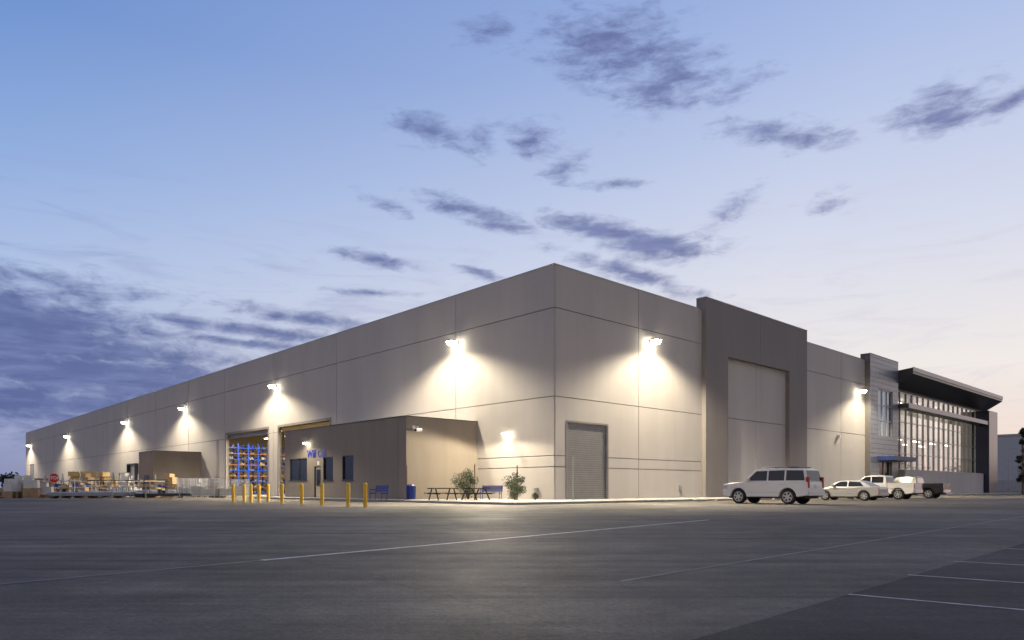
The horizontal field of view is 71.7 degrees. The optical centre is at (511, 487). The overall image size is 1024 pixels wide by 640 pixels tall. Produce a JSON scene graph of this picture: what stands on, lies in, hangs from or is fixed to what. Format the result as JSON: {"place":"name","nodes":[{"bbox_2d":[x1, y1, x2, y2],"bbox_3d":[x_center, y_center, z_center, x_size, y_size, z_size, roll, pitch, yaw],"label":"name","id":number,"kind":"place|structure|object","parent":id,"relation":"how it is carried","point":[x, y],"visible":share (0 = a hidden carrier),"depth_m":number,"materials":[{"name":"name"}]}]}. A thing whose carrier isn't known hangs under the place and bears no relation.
{"place":"outdoors","nodes":[
{"label":"outdoors","id":0,"kind":"place"},
{"bbox_2d":[46,487,135,497],"bbox_3d":[-36.522,0.400,61.695,7.050,1.000,1.890,0,0,-3],"label":"pipe stack","id":1,"kind":"object","parent":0,"point":[72,494],"visible":0.94,"depth_m":61.05,"materials":[{"name":"grey metal"}]},
{"bbox_2d":[134,487,191,497],"bbox_3d":[-30.710,0.400,62.663,4.574,1.000,1.890,0,0,-17],"label":"pipe stack","id":2,"kind":"object","parent":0,"point":[149,495],"visible":0.97,"depth_m":62.10,"materials":[{"name":"grey metal"}]},
{"bbox_2d":[153,497,172,498],"bbox_3d":[-29.500,0.838,60.000,1.200,0.125,1.000,0,0,-4],"label":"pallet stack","id":3,"kind":"object","parent":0,"point":[162,497],"visible":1,"depth_m":59.51,"materials":[{"name":"brown wood"}]},
{"bbox_2d":[0,493,1023,639],"bbox_3d":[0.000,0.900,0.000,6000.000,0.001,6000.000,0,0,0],"label":"ground","id":4,"kind":"structure","parent":0,"point":[564,586],"depth_m":8.45,"materials":[{"name":"grey asphalt"}]},
{"bbox_2d":[0,471,18,487],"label":"distant trees","id":5,"kind":"object","parent":4,"relation":"on","point":[3,477],"visible":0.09,"depth_m":250.05,"materials":[{"name":"green plant"}]},
{"bbox_2d":[2,479,22,497],"bbox_3d":[-43.844,0.050,62.271,1.200,1.700,1.000,0,0,22],"label":"pallet stack","id":6,"kind":"object","parent":4,"relation":"on","point":[11,485],"visible":0.98,"depth_m":61.99,"materials":[{"name":"white wood"}]},
{"bbox_2d":[15,476,23,490],"bbox_3d":[-43.624,-0.100,63.231,1.200,2.000,1.000,0,0,-16],"label":"pallet stack","id":7,"kind":"object","parent":4,"relation":"on","point":[20,479],"visible":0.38,"depth_m":62.81,"materials":[{"name":"white wood"}]},
{"bbox_2d":[23,475,40,497],"bbox_3d":[-42.392,-0.100,62.638,1.200,2.000,1.000,0,0,-22],"label":"pallet stack","id":8,"kind":"object","parent":4,"relation":"on","point":[30,483],"visible":0.97,"depth_m":62.23,"materials":[{"name":"white wood"}]},
{"bbox_2d":[38,482,52,497],"bbox_3d":[-42.105,0.200,64.056,1.200,1.400,1.000,0,0,-23],"label":"pallet stack","id":9,"kind":"object","parent":4,"relation":"on","point":[45,488],"visible":0.63,"depth_m":63.66,"materials":[{"name":"white plastic"}]},
{"bbox_2d":[35,478,57,488],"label":"lumber stack","id":10,"kind":"object","parent":4,"relation":"on","point":[42,479],"visible":0.1,"depth_m":91.00,"materials":[{"name":"brown wood"}]},
{"bbox_2d":[48,473,58,497],"bbox_3d":[-39.402,-0.192,60.998,0.761,2.184,0.484,0,0,-37],"label":"stop sign","id":11,"kind":"object","parent":4,"relation":"on","point":[53,478],"visible":0.98,"depth_m":60.98,"materials":[{"name":"red metal"}]},
{"bbox_2d":[29,487,82,497],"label":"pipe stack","id":12,"kind":"object","parent":4,"relation":"on","point":[58,496],"visible":0.06,"depth_m":65.03,"materials":[{"name":"grey metal"}]},
{"bbox_2d":[48,480,73,491],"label":"material cart","id":13,"kind":"object","parent":4,"relation":"on","point":[59,485],"visible":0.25,"depth_m":67.75,"materials":[{"name":"grey metal"}]},
{"bbox_2d":[43,474,90,488],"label":"pipe rack","id":14,"kind":"object","parent":4,"relation":"on","point":[79,481],"visible":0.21,"depth_m":71.20,"materials":[{"name":"grey metal"}]},
{"bbox_2d":[75,483,88,496],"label":"pallet stack","id":15,"kind":"object","parent":4,"relation":"on","point":[83,488],"visible":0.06,"depth_m":69.60,"materials":[{"name":"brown wood"}]},
{"bbox_2d":[70,479,95,491],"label":"material cart","id":16,"kind":"object","parent":4,"relation":"on","point":[76,485],"visible":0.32,"depth_m":66.05,"materials":[{"name":"grey metal"}]},
{"bbox_2d":[80,473,94,487],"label":"pallet stack","id":17,"kind":"object","parent":4,"relation":"on","point":[85,476],"visible":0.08,"depth_m":75.66,"materials":[{"name":"brown cardboard"}]},
{"bbox_2d":[68,472,109,488],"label":"lumber stack","id":18,"kind":"object","parent":4,"relation":"on","point":[77,474],"visible":0.17,"depth_m":84.84,"materials":[{"name":"brown wood"}]},
{"bbox_2d":[96,477,117,488],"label":"lumber stack","id":19,"kind":"object","parent":4,"relation":"on","point":[105,478],"visible":0.21,"depth_m":82.91,"materials":[{"name":"brown wood"}]},
{"bbox_2d":[97,473,119,488],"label":"forklift","id":20,"kind":"object","parent":4,"relation":"on","point":[103,482],"visible":0.23,"depth_m":79.58,"materials":[{"name":"beige metal"}]},
{"bbox_2d":[99,479,119,497],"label":"material cart","id":21,"kind":"object","parent":4,"relation":"on","point":[108,484],"visible":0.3,"depth_m":65.77,"materials":[{"name":"grey metal"}]},
{"bbox_2d":[78,472,142,497],"bbox_3d":[-35.992,-0.250,63.999,5.780,2.325,1.520,0,0,6],"label":"pipe rack","id":22,"kind":"object","parent":4,"relation":"on","point":[111,481],"visible":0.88,"depth_m":63.72,"materials":[{"name":"grey metal"}]},
{"bbox_2d":[93,487,141,496],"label":"pipe stack","id":23,"kind":"object","parent":4,"relation":"on","point":[117,490],"visible":0.21,"depth_m":69.11,"materials":[{"name":"white paint"}]},
{"bbox_2d":[119,483,131,488],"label":"pallet stack","id":24,"kind":"object","parent":4,"relation":"on","point":[122,485],"visible":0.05,"depth_m":69.57,"materials":[{"name":"white wood"}]},
{"bbox_2d":[119,473,132,484],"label":"pallet stack","id":25,"kind":"object","parent":4,"relation":"on","point":[124,476],"visible":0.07,"depth_m":78.60,"materials":[{"name":"white wood"}]},
{"bbox_2d":[106,474,168,488],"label":"pipe rack","id":26,"kind":"object","parent":4,"relation":"on","point":[141,481],"visible":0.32,"depth_m":72.97,"materials":[{"name":"grey metal"}]},
{"bbox_2d":[133,480,156,489],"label":"material cart","id":27,"kind":"object","parent":4,"relation":"on","point":[138,485],"visible":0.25,"depth_m":67.80,"materials":[{"name":"grey metal"}]},
{"bbox_2d":[125,487,178,497],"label":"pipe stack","id":28,"kind":"object","parent":4,"relation":"on","point":[172,491],"visible":0.25,"depth_m":66.18,"materials":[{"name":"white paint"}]},
{"bbox_2d":[143,479,165,497],"bbox_3d":[-32.200,0.049,64.000,1.900,1.698,1.000,0,0,-34],"label":"material cart","id":29,"kind":"object","parent":4,"relation":"on","point":[153,485],"visible":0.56,"depth_m":63.84,"materials":[{"name":"grey metal"}]},
{"bbox_2d":[150,484,164,496],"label":"pallet stack","id":30,"kind":"object","parent":4,"relation":"on","point":[152,488],"visible":0.06,"depth_m":71.67,"materials":[{"name":"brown wood"}]},
{"bbox_2d":[138,450,200,489],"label":"utility annex","id":31,"kind":"object","parent":4,"relation":"on","point":[178,464],"visible":0.67,"depth_m":91.98,"materials":[{"name":"beige paint"}]},
{"bbox_2d":[144,475,148,489],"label":"door","id":32,"kind":"structure","parent":31,"relation":"in","point":[146,477],"depth_m":91.99,"materials":[{"name":"grey metal"}]},
{"bbox_2d":[163,474,177,488],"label":"pallet stack","id":33,"kind":"object","parent":4,"relation":"on","point":[171,479],"visible":0.41,"depth_m":76.62,"materials":[{"name":"beige cardboard"}]},
{"bbox_2d":[30,417,330,495],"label":"dock door frames","id":34,"kind":"structure","parent":4,"relation":"on","point":[134,471],"depth_m":78.81,"materials":[{"name":"beige paint"}]},
{"bbox_2d":[177,478,194,497],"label":"wire cage","id":35,"kind":"object","parent":4,"relation":"on","point":[186,490],"visible":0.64,"depth_m":66.47,"materials":[{"name":"white paint"}]},
{"bbox_2d":[190,478,207,497],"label":"wire cage","id":36,"kind":"object","parent":4,"relation":"on","point":[196,489],"visible":0.9,"depth_m":66.19,"materials":[{"name":"white paint"}]},
{"bbox_2d":[203,478,220,497],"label":"wire cage","id":37,"kind":"object","parent":4,"relation":"on","point":[209,491],"visible":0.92,"depth_m":65.90,"materials":[{"name":"white paint"}]},
{"bbox_2d":[209,484,225,497],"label":"pallet stack","id":38,"kind":"object","parent":4,"relation":"on","point":[212,496],"visible":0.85,"depth_m":66.54,"materials":[{"name":"brown wood"}]},
{"bbox_2d":[219,479,235,497],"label":"wire cage","id":39,"kind":"object","parent":4,"relation":"on","point":[226,491],"visible":0.78,"depth_m":66.09,"materials":[{"name":"white paint"}]},
{"bbox_2d":[232,484,234,501],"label":"bollard","id":40,"kind":"object","parent":4,"relation":"on","point":[233,492],"visible":1,"depth_m":43.92,"materials":[{"name":"metal"}]},
{"bbox_2d":[233,479,248,495],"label":"wire cage","id":41,"kind":"object","parent":4,"relation":"on","point":[238,490],"visible":0.7,"depth_m":66.12,"materials":[{"name":"white paint"}]},
{"bbox_2d":[242,484,245,501],"bbox_3d":[-16.700,0.326,44.200,0.320,1.148,0.320,0,0,0],"label":"bollard","id":42,"kind":"object","parent":4,"relation":"on","point":[243,492],"visible":0.91,"depth_m":44.13,"materials":[{"name":"metal"}]},
{"bbox_2d":[248,484,253,502],"bbox_3d":[-15.900,0.326,43.200,0.320,1.148,0.320,0,0,0],"label":"bollard","id":43,"kind":"object","parent":4,"relation":"on","point":[250,493],"visible":1,"depth_m":43.13,"materials":[{"name":"metal"}]},
{"bbox_2d":[257,484,260,501],"bbox_3d":[-15.800,0.326,44.300,0.320,1.148,0.320,0,0,0],"label":"bollard","id":44,"kind":"object","parent":4,"relation":"on","point":[258,492],"visible":0.88,"depth_m":44.23,"materials":[{"name":"metal"}]},
{"bbox_2d":[267,484,269,501],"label":"bollard","id":45,"kind":"object","parent":4,"relation":"on","point":[268,492],"visible":1,"depth_m":45.72,"materials":[{"name":"metal"}]},
{"bbox_2d":[229,421,327,495],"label":"interior shell","id":46,"kind":"object","parent":4,"relation":"on","point":[260,440],"visible":0.13,"depth_m":112.43},
{"bbox_2d":[229,443,284,493],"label":"storage rack","id":47,"kind":"object","parent":46,"relation":"on","point":[247,464],"visible":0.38,"depth_m":95.38,"materials":[{"name":"blue metal"}]},
{"bbox_2d":[279,484,284,503],"bbox_3d":[-13.200,0.326,40.700,0.320,1.148,0.320,0,0,0],"label":"bollard","id":48,"kind":"object","parent":4,"relation":"on","point":[281,493],"visible":1,"depth_m":40.62,"materials":[{"name":"metal"}]},
{"bbox_2d":[26,263,558,499],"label":"long wall","id":49,"kind":"structure","parent":4,"relation":"on","point":[492,373],"depth_m":61.07,"materials":[{"name":"paint"}]},
{"bbox_2d":[268,384,276,388],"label":"wall light","id":50,"kind":"object","parent":49,"relation":"attached to","point":[272,386],"visible":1,"depth_m":76.52,"materials":[{"name":"grey metal"}]},
{"bbox_2d":[446,339,458,345],"bbox_3d":[-4.473,-10.980,53.685,0.868,0.380,0.600,0,0,-43],"label":"wall light","id":51,"kind":"object","parent":49,"relation":"attached to","point":[451,342],"visible":1,"depth_m":53.47,"materials":[{"name":"grey metal"}]},
{"bbox_2d":[300,483,302,503],"bbox_3d":[-11.600,0.326,39.100,0.320,1.148,0.320,0,0,0],"label":"bollard","id":52,"kind":"object","parent":4,"relation":"on","point":[301,493],"visible":0.78,"depth_m":39.01,"materials":[{"name":"metal"}]},
{"bbox_2d":[319,483,324,505],"bbox_3d":[-9.700,0.326,36.200,0.320,1.148,0.320,0,0,0],"label":"bollard","id":53,"kind":"object","parent":4,"relation":"on","point":[321,494],"visible":1,"depth_m":36.12,"materials":[{"name":"metal"}]},
{"bbox_2d":[345,483,350,506],"bbox_3d":[-7.790,0.326,33.700,0.320,1.148,0.320,0,0,0],"label":"bollard","id":54,"kind":"object","parent":4,"relation":"on","point":[347,494],"visible":1,"depth_m":33.62,"materials":[{"name":"metal"}]},
{"bbox_2d":[362,483,368,507],"bbox_3d":[-6.750,0.326,32.600,0.320,1.148,0.320,0,0,0],"label":"bollard","id":55,"kind":"object","parent":4,"relation":"on","point":[364,495],"visible":1,"depth_m":32.51,"materials":[{"name":"metal"}]},
{"bbox_2d":[284,415,477,498],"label":"will call office","id":56,"kind":"structure","parent":4,"relation":"on","point":[433,453],"depth_m":51.23,"materials":[{"name":"beige paint"}]},
{"bbox_2d":[315,466,320,496],"bbox_3d":[-15.641,-0.490,57.228,0.159,2.520,1.100,0,0,-43],"label":"door","id":57,"kind":"structure","parent":56,"relation":"in","point":[317,468],"depth_m":57.31,"materials":[{"name":"beige paint"}]},
{"bbox_2d":[289,455,353,480],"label":"windows","id":58,"kind":"structure","parent":56,"relation":"in","point":[298,467],"depth_m":56.47,"materials":[{"name":"blue glass"}]},
{"bbox_2d":[412,426,421,431],"bbox_3d":[-6.534,-4.021,48.131,0.631,0.457,0.712,0,0,29],"label":"security camera","id":59,"kind":"object","parent":56,"relation":"attached to","point":[417,429],"visible":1,"depth_m":48.01,"materials":[{"name":"white paint"}]},
{"bbox_2d":[0,496,1023,609],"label":"painted road markings","id":60,"kind":"object","parent":4,"relation":"on","point":[620,580],"visible":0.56,"depth_m":9.13,"materials":[{"name":"paint"}]},
{"bbox_2d":[254,493,1020,504],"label":"kerb","id":61,"kind":"structure","parent":4,"relation":"on","point":[519,503],"depth_m":43.64,"materials":[{"name":"concrete"}]},
{"bbox_2d":[555,264,864,499],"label":"front wall","id":62,"kind":"structure","parent":4,"relation":"on","point":[628,383],"depth_m":54.95,"materials":[{"name":"paint"}]},
{"bbox_2d":[215,435,840,491],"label":"wall fittings","id":63,"kind":"object","parent":62,"relation":"attached to","point":[536,489],"depth_m":89.38,"materials":[{"name":"white paint"}]},
{"bbox_2d":[566,420,608,498],"bbox_3d":[5.126,-1.810,48.824,4.440,5.420,0.260,0,0,-43],"label":"roll up door","id":64,"kind":"structure","parent":62,"relation":"attached to","point":[587,445],"depth_m":48.91,"materials":[{"name":"grey metal"}]},
{"bbox_2d":[649,338,661,344],"bbox_3d":[10.705,-10.990,53.249,0.600,0.380,0.868,0,0,-43],"label":"wall light","id":65,"kind":"object","parent":62,"relation":"attached to","point":[655,341],"visible":1,"depth_m":53.02,"materials":[{"name":"grey metal"}]},
{"bbox_2d":[857,389,866,392],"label":"wall light","id":66,"kind":"object","parent":62,"relation":"attached to","point":[862,390],"visible":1,"depth_m":79.60,"materials":[{"name":"grey metal"}]},
{"bbox_2d":[696,296,807,496],"bbox_3d":[22.330,-7.400,64.684,18.460,16.600,0.960,0,0,-43],"label":"entry portal","id":67,"kind":"object","parent":4,"relation":"on","point":[729,331],"visible":0.9,"depth_m":61.27,"materials":[{"name":"beige paint"}]},
{"bbox_2d":[723,467,824,503],"bbox_3d":[14.903,-0.137,40.599,2.380,2.069,5.190,0,0,-43],"label":"parked suv","id":68,"kind":"object","parent":4,"relation":"on","point":[792,485],"visible":0.98,"depth_m":39.36,"materials":[{"name":"white paint"}]},
{"bbox_2d":[693,495,916,500],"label":"wheel stops","id":69,"kind":"object","parent":4,"relation":"on","point":[746,499],"visible":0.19,"depth_m":49.86,"materials":[{"name":"concrete"}]},
{"bbox_2d":[818,480,888,500],"bbox_3d":[24.540,0.174,51.620,2.180,1.448,4.840,0,0,-43],"label":"parked sedan","id":70,"kind":"object","parent":4,"relation":"on","point":[864,490],"visible":0.85,"depth_m":50.59,"materials":[{"name":"silver metal"}]},
{"bbox_2d":[860,353,898,478],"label":"clad tower","id":71,"kind":"structure","parent":4,"relation":"on","point":[881,407],"depth_m":83.77,"materials":[{"name":"metal"}]},
{"bbox_2d":[878,456,915,461],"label":"entrance canopy","id":72,"kind":"object","parent":71,"relation":"attached to","point":[897,458],"visible":1,"depth_m":82.71,"materials":[{"name":"blue metal"}]},
{"bbox_2d":[848,475,922,498],"bbox_3d":[29.768,-0.061,57.438,2.360,1.918,5.820,0,0,-43],"label":"parked pickup truck","id":73,"kind":"object","parent":4,"relation":"on","point":[902,490],"visible":0.54,"depth_m":55.80,"materials":[{"name":"white paint"}]},
{"bbox_2d":[883,476,950,497],"bbox_3d":[35.068,-0.061,62.438,2.360,1.918,5.820,0,0,-43],"label":"parked pickup truck","id":74,"kind":"object","parent":4,"relation":"on","point":[933,490],"visible":0.48,"depth_m":60.66,"materials":[{"name":"black paint"}]},
{"bbox_2d":[901,393,973,472],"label":"office interior","id":75,"kind":"object","parent":4,"relation":"on","point":[930,437],"visible":0.2,"depth_m":109.67,"materials":[{"name":"white"}]},
{"bbox_2d":[898,470,983,493],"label":"base wall","id":76,"kind":"structure","parent":4,"relation":"on","point":[962,482],"depth_m":100.58,"materials":[{"name":"paint"}]},
{"bbox_2d":[898,389,980,472],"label":"curtain wall","id":77,"kind":"structure","parent":76,"relation":"on","point":[923,397],"depth_m":99.00,"materials":[{"name":"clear glass"}]},
{"bbox_2d":[898,403,987,424],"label":"sun shade","id":78,"kind":"object","parent":77,"relation":"attached to","point":[918,409],"visible":0.89,"depth_m":95.55,"materials":[{"name":"grey metal"}]},
{"bbox_2d":[972,410,997,492],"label":"end pier","id":79,"kind":"structure","parent":4,"relation":"on","point":[987,450],"depth_m":110.69,"materials":[{"name":"grey"}]},
{"bbox_2d":[998,480,1021,492],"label":"metal fence","id":80,"kind":"object","parent":4,"relation":"on","point":[1009,486],"visible":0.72,"depth_m":117.28,"materials":[{"name":"grey metal"}]},
{"bbox_2d":[1008,448,1016,479],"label":"street lamp","id":81,"kind":"object","parent":4,"relation":"on","point":[1008,461],"visible":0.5,"depth_m":149.93,"materials":[{"name":"grey metal"}]},
{"bbox_2d":[1014,428,1023,494],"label":"cypress tree","id":82,"kind":"object","parent":4,"relation":"on","point":[1020,478],"visible":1,"depth_m":96.45,"materials":[{"name":"green plant"}]},
{"bbox_2d":[0,0,1023,487],"label":"sky","id":83,"kind":"structure","parent":0,"point":[190,189],"materials":[{"name":"blue"}]},
{"bbox_2d":[289,493,984,501],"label":"sidewalk","id":84,"kind":"structure","parent":0,"point":[505,500],"depth_m":47.22,"materials":[{"name":"concrete"}]},
{"bbox_2d":[370,485,388,499],"bbox_3d":[-8.529,0.295,45.506,0.605,0.958,1.500,0,0,-43],"label":"park bench","id":85,"kind":"object","parent":84,"relation":"on","point":[383,488],"visible":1,"depth_m":45.53,"materials":[{"name":"blue paint"}]},
{"bbox_2d":[405,466,408,499],"bbox_3d":[-6.900,-0.345,46.600,0.284,2.230,0.284,0,0,0],"label":"post","id":86,"kind":"object","parent":84,"relation":"on","point":[406,479],"visible":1,"depth_m":46.55,"materials":[{"name":"brown metal"}]},
{"bbox_2d":[406,484,415,498],"bbox_3d":[-6.550,0.255,46.000,0.652,0.970,0.652,0,0,0],"label":"trash can","id":87,"kind":"object","parent":84,"relation":"on","point":[410,491],"visible":1,"depth_m":45.79,"materials":[{"name":"blue paint"}]},
{"bbox_2d":[425,488,461,499],"bbox_3d":[-4.350,0.395,44.600,1.800,0.790,1.700,0,0,-35],"label":"picnic table","id":88,"kind":"object","parent":84,"relation":"on","point":[448,493],"visible":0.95,"depth_m":44.36,"materials":[{"name":"grey metal"}]},
{"bbox_2d":[451,468,479,498],"bbox_3d":[-3.108,-0.277,46.758,1.928,2.113,2.077,0,0,0],"label":"shrub","id":89,"kind":"object","parent":84,"relation":"on","point":[468,479],"visible":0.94,"depth_m":46.60,"materials":[{"name":"green plant"}]},
{"bbox_2d":[461,488,491,499],"bbox_3d":[-2.300,0.395,45.000,1.700,0.790,1.800,0,0,35],"label":"picnic table","id":90,"kind":"object","parent":84,"relation":"on","point":[474,493],"visible":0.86,"depth_m":44.60,"materials":[{"name":"grey metal"}]},
{"bbox_2d":[479,485,502,499],"bbox_3d":[-1.397,0.295,47.584,1.500,0.958,0.605,0,0,20],"label":"park bench","id":91,"kind":"object","parent":84,"relation":"on","point":[499,488],"visible":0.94,"depth_m":47.64,"materials":[{"name":"blue paint"}]},
{"bbox_2d":[502,472,526,499],"bbox_3d":[0.214,-0.125,45.031,1.504,1.819,2.066,0,0,15],"label":"shrub","id":92,"kind":"object","parent":84,"relation":"on","point":[517,491],"visible":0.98,"depth_m":44.82,"materials":[{"name":"green plant"}]},
{"bbox_2d":[531,493,538,499],"bbox_3d":[1.505,0.525,45.581,0.567,0.516,0.559,0,0,0],"label":"shrub","id":93,"kind":"object","parent":84,"relation":"on","point":[535,496],"visible":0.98,"depth_m":45.51,"materials":[{"name":"green plant"}]},
{"bbox_2d":[572,456,573,499],"bbox_3d":[3.900,-0.645,45.200,0.213,2.830,0.213,0,0,0],"label":"post","id":94,"kind":"object","parent":84,"relation":"on","point":[572,477],"visible":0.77,"depth_m":45.18,"materials":[{"name":"grey metal"}]},
{"bbox_2d":[693,543,1023,639],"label":"parking lot pavement","id":95,"kind":"structure","parent":0,"point":[854,617],"depth_m":5.10,"materials":[{"name":"grey asphalt"}]},
{"bbox_2d":[898,367,1002,410],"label":"roof","id":96,"kind":"structure","parent":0,"point":[922,382],"depth_m":96.68,"materials":[{"name":"grey metal"}]},
{"bbox_2d":[998,434,1023,479],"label":"distant warehouse","id":97,"kind":"structure","parent":0,"point":[1006,442],"depth_m":198.86,"materials":[{"name":"silver metal"}]}
]}

